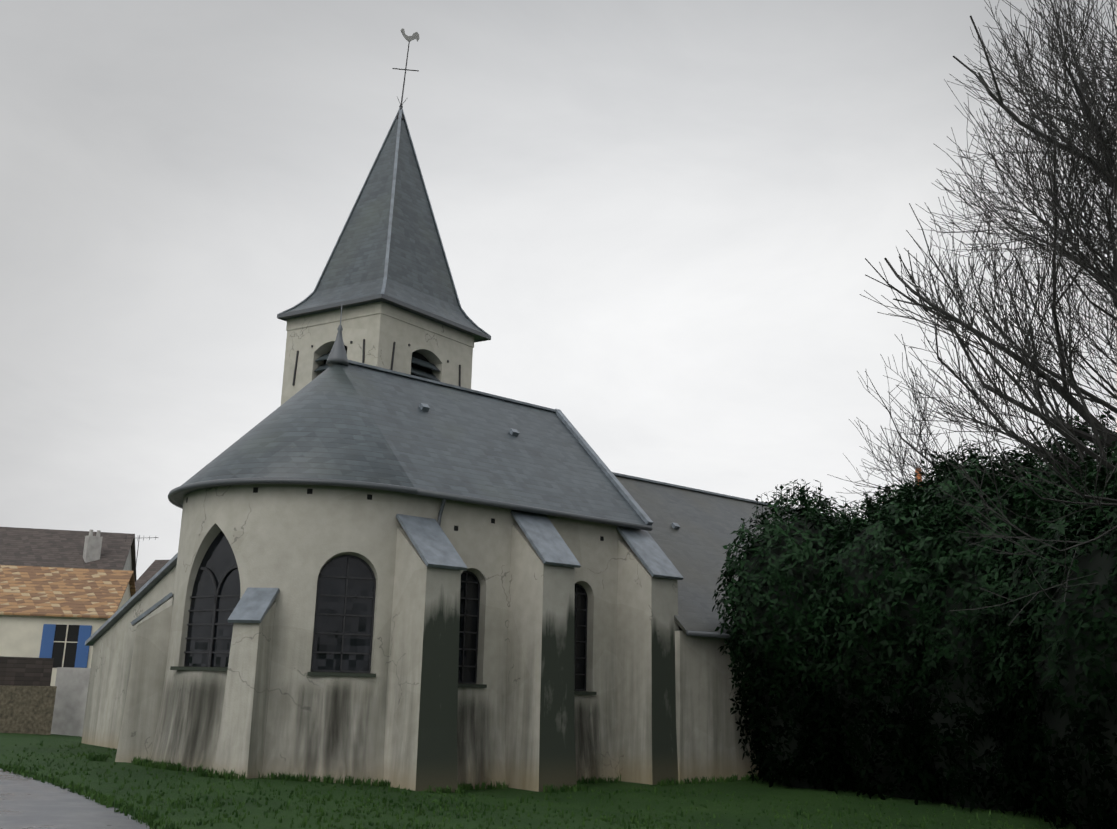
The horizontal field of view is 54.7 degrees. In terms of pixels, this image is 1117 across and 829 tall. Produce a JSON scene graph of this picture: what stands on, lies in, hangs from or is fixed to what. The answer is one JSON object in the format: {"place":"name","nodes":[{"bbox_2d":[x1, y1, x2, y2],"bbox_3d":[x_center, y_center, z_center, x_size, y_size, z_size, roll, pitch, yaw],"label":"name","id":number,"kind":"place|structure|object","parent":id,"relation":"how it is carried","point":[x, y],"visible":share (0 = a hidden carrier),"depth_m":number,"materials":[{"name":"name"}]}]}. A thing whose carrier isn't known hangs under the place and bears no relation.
{"place":"outdoors","nodes":[
{"label":"outdoors","id":0,"kind":"place"},
{"bbox_2d":[0,527,136,581],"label":"house roof","id":1,"kind":"structure","parent":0,"point":[40,547],"depth_m":66.60,"materials":[{"name":"tile"}]},
{"bbox_2d":[0,769,154,828],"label":"path","id":2,"kind":"structure","parent":0,"point":[28,803],"depth_m":14.39,"materials":[{"name":"concrete"}]},
{"bbox_2d":[135,560,168,591],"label":"side roof","id":3,"kind":"structure","parent":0,"point":[151,571],"depth_m":64.32,"materials":[{"name":"tile"}]},
{"bbox_2d":[0,733,1075,828],"bbox_3d":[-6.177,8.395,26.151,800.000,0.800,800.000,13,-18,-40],"label":"ground","id":4,"kind":"structure","parent":0,"point":[750,808],"depth_m":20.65,"materials":[{"name":"green plant"}]},
{"bbox_2d":[0,685,56,734],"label":"stone wall","id":5,"kind":"structure","parent":4,"relation":"on","point":[26,709],"depth_m":36.65,"materials":[{"name":"brown stone"}]},
{"bbox_2d":[0,656,53,685],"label":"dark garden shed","id":6,"kind":"structure","parent":5,"relation":"on","point":[22,671],"depth_m":37.14,"materials":[{"name":"wood"}]},
{"bbox_2d":[0,584,130,685],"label":"orange house walls","id":7,"kind":"structure","parent":4,"relation":"on","point":[20,635],"depth_m":50.91,"materials":[{"name":"paint"}]},
{"bbox_2d":[39,624,91,667],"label":"shutters","id":8,"kind":"object","parent":7,"relation":"attached to","point":[47,642],"visible":0.83,"depth_m":51.09,"materials":[{"name":"blue wood"}]},
{"bbox_2d":[52,624,79,667],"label":"house window","id":9,"kind":"structure","parent":7,"relation":"attached to","point":[65,645],"depth_m":51.12,"materials":[{"name":"black glass"}]},
{"bbox_2d":[0,565,135,617],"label":"tiled roof","id":10,"kind":"structure","parent":7,"relation":"on","point":[58,592],"depth_m":53.35,"materials":[{"name":"orange tile"}]},
{"bbox_2d":[51,667,90,736],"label":"rendered garden wall","id":11,"kind":"structure","parent":4,"relation":"on","point":[71,684],"depth_m":38.76,"materials":[{"name":"grey paint"}]},
{"bbox_2d":[123,548,131,569],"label":"house walls","id":12,"kind":"structure","parent":4,"relation":"on","point":[128,565],"depth_m":69.74,"materials":[{"name":"grey paint"}]},
{"bbox_2d":[83,535,102,562],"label":"chimney","id":13,"kind":"object","parent":12,"relation":"on","point":[92,548],"visible":0.5,"depth_m":66.03,"materials":[{"name":"grey concrete"}]},
{"bbox_2d":[89,529,100,536],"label":"chimney pots","id":14,"kind":"object","parent":13,"relation":"on","point":[97,533],"visible":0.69,"depth_m":66.44,"materials":[{"name":"grey ceramic"}]},
{"bbox_2d":[81,566,175,748],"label":"side chapel wall","id":15,"kind":"structure","parent":4,"relation":"on","point":[112,653],"depth_m":31.42,"materials":[{"name":"beige paint"}]},
{"bbox_2d":[85,553,177,645],"bbox_3d":[-8.564,5.454,32.899,7.980,3.339,9.050,13,-18,-40],"label":"sloped roof edge","id":16,"kind":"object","parent":15,"relation":"on","point":[143,590],"depth_m":31.09,"materials":[{"name":"grey stone"}]},
{"bbox_2d":[149,484,407,783],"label":"apse wall","id":17,"kind":"structure","parent":4,"relation":"on","point":[289,541],"depth_m":23.77,"materials":[{"name":"beige paint"}]},
{"bbox_2d":[184,530,240,666],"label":"window glazing","id":18,"kind":"structure","parent":17,"relation":"in","point":[215,597],"depth_m":24.29,"materials":[{"name":"black glass"}]},
{"bbox_2d":[310,555,375,672],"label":"window glazing","id":19,"kind":"structure","parent":17,"relation":"in","point":[344,616],"depth_m":23.86,"materials":[{"name":"black glass"}]},
{"bbox_2d":[281,301,473,404],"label":"tower walls","id":20,"kind":"structure","parent":4,"relation":"on","point":[380,327],"depth_m":37.07,"materials":[{"name":"beige paint"}]},
{"bbox_2d":[292,339,460,386],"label":"tower irons","id":21,"kind":"object","parent":20,"relation":"attached to","point":[363,357],"visible":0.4,"depth_m":37.13,"materials":[{"name":"black metal"}]},
{"bbox_2d":[314,345,439,381],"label":"belfry louvers","id":22,"kind":"object","parent":20,"relation":"on","point":[422,366],"visible":0.1,"depth_m":37.45,"materials":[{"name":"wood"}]},
{"bbox_2d":[282,117,485,340],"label":"spire","id":23,"kind":"structure","parent":20,"relation":"on","point":[418,275],"depth_m":38.60,"materials":[{"name":"stone"}]},
{"bbox_2d":[277,107,490,342],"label":"trim","id":24,"kind":"structure","parent":23,"relation":"on","point":[382,295],"depth_m":38.13,"materials":[{"name":"grey metal"}]},
{"bbox_2d":[392,41,418,119],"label":"spire cross","id":25,"kind":"object","parent":24,"relation":"on","point":[401,104],"visible":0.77,"depth_m":41.10,"materials":[{"name":"grey metal"}]},
{"bbox_2d":[400,28,418,41],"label":"weathercock","id":26,"kind":"object","parent":24,"relation":"attached to","point":[415,35],"visible":0.98,"depth_m":41.57,"materials":[{"name":"silver metal"}]},
{"bbox_2d":[115,524,678,791],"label":"buttresses","id":27,"kind":"structure","parent":4,"relation":"on","point":[420,748],"depth_m":24.94,"materials":[{"name":"beige paint"}]},
{"bbox_2d":[407,494,639,788],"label":"church side wall","id":28,"kind":"structure","parent":4,"relation":"on","point":[480,541],"depth_m":26.37,"materials":[{"name":"beige paint"}]},
{"bbox_2d":[170,666,596,694],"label":"window sills","id":29,"kind":"structure","parent":28,"relation":"attached to","point":[344,675],"depth_m":23.52,"materials":[{"name":"grey stone"}]},
{"bbox_2d":[159,674,611,787],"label":"damp stains","id":30,"kind":"object","parent":28,"relation":"attached to","point":[476,755],"visible":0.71,"depth_m":23.31,"materials":[{"name":"grey paint"}]},
{"bbox_2d":[186,487,603,540],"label":"putlog holes","id":31,"kind":"object","parent":28,"relation":"attached to","point":[310,491],"visible":0.88,"depth_m":24.40,"materials":[{"name":"black"}]},
{"bbox_2d":[130,510,682,625],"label":"buttress caps","id":32,"kind":"object","parent":28,"relation":"attached to","point":[431,542],"visible":0.88,"depth_m":25.48,"materials":[{"name":"stone"}]},
{"bbox_2d":[174,363,645,524],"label":"church roof","id":33,"kind":"structure","parent":28,"relation":"on","point":[339,421],"depth_m":27.44,"materials":[{"name":"grey stone"}]},
{"bbox_2d":[326,305,348,365],"bbox_3d":[-5.842,-2.164,28.839,0.600,1.720,0.600,13,-18,-40],"label":"roof finial","id":34,"kind":"object","parent":33,"relation":"on","point":[337,354],"visible":0.92,"depth_m":28.57,"materials":[{"name":"grey metal"}]},
{"bbox_2d":[348,360,653,525],"bbox_3d":[-1.651,0.772,29.270,7.860,3.996,4.162,13,-18,-40],"label":"roof ridge flashing","id":35,"kind":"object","parent":33,"relation":"on","point":[629,498],"depth_m":31.04,"materials":[{"name":"grey metal"}]},
{"bbox_2d":[168,477,652,530],"bbox_3d":[-3.242,2.601,26.373,12.587,1.000,4.815,4,-14,-9],"label":"gutter","id":36,"kind":"object","parent":28,"relation":"attached to","point":[443,496],"visible":0.96,"depth_m":24.91,"materials":[{"name":"grey metal"}]},
{"bbox_2d":[458,571,479,683],"bbox_3d":[-2.239,5.041,25.680,0.836,2.631,0.037,13,-18,-40],"label":"window glazing","id":37,"kind":"structure","parent":28,"relation":"attached to","point":[469,619],"depth_m":25.77,"materials":[{"name":"black glass"}]},
{"bbox_2d":[574,584,587,690],"bbox_3d":[0.429,5.746,27.945,0.817,2.720,0.037,13,-18,-40],"label":"window glazing","id":38,"kind":"structure","parent":28,"relation":"attached to","point":[581,602],"depth_m":28.08,"materials":[{"name":"black glass"}]},
{"bbox_2d":[675,631,766,782],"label":"nave wall","id":39,"kind":"structure","parent":4,"relation":"on","point":[708,735],"depth_m":28.34,"materials":[{"name":"beige paint"}]},
{"bbox_2d":[686,630,729,637],"bbox_3d":[11.648,7.618,35.042,22.235,0.140,0.140,13,-18,-40],"label":"gutter","id":40,"kind":"object","parent":39,"relation":"attached to","point":[704,634],"visible":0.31,"depth_m":28.34,"materials":[{"name":"grey metal"}]},
{"bbox_2d":[615,475,833,633],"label":"nave roof","id":41,"kind":"structure","parent":39,"relation":"on","point":[693,549],"depth_m":33.76,"materials":[{"name":"grey stone"}]},
{"bbox_2d":[612,472,829,529],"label":"roof ridge","id":42,"kind":"structure","parent":41,"relation":"on","point":[675,525],"depth_m":36.72,"materials":[{"name":"grey metal"}]},
{"bbox_2d":[712,396,1116,828],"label":"hedge","id":43,"kind":"object","parent":4,"relation":"on","point":[898,511],"depth_m":24.24,"materials":[{"name":"green plant"}]},
{"bbox_2d":[827,0,1116,625],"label":"bare tree","id":44,"kind":"object","parent":4,"relation":"on","point":[1106,146],"visible":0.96,"depth_m":23.32,"materials":[{"name":"brown plant"}]},
{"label":"dark house","id":45,"kind":"object","parent":4,"relation":"on","visible":0},
{"bbox_2d":[123,534,158,568],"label":"aerial","id":46,"kind":"object","parent":45,"relation":"attached to","point":[138,544],"visible":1,"depth_m":61.18,"materials":[{"name":"black metal"}]},
{"bbox_2d":[0,0,1116,579],"label":"sky","id":47,"kind":"structure","parent":0,"point":[661,220],"materials":[{"name":"grey"}]}
]}

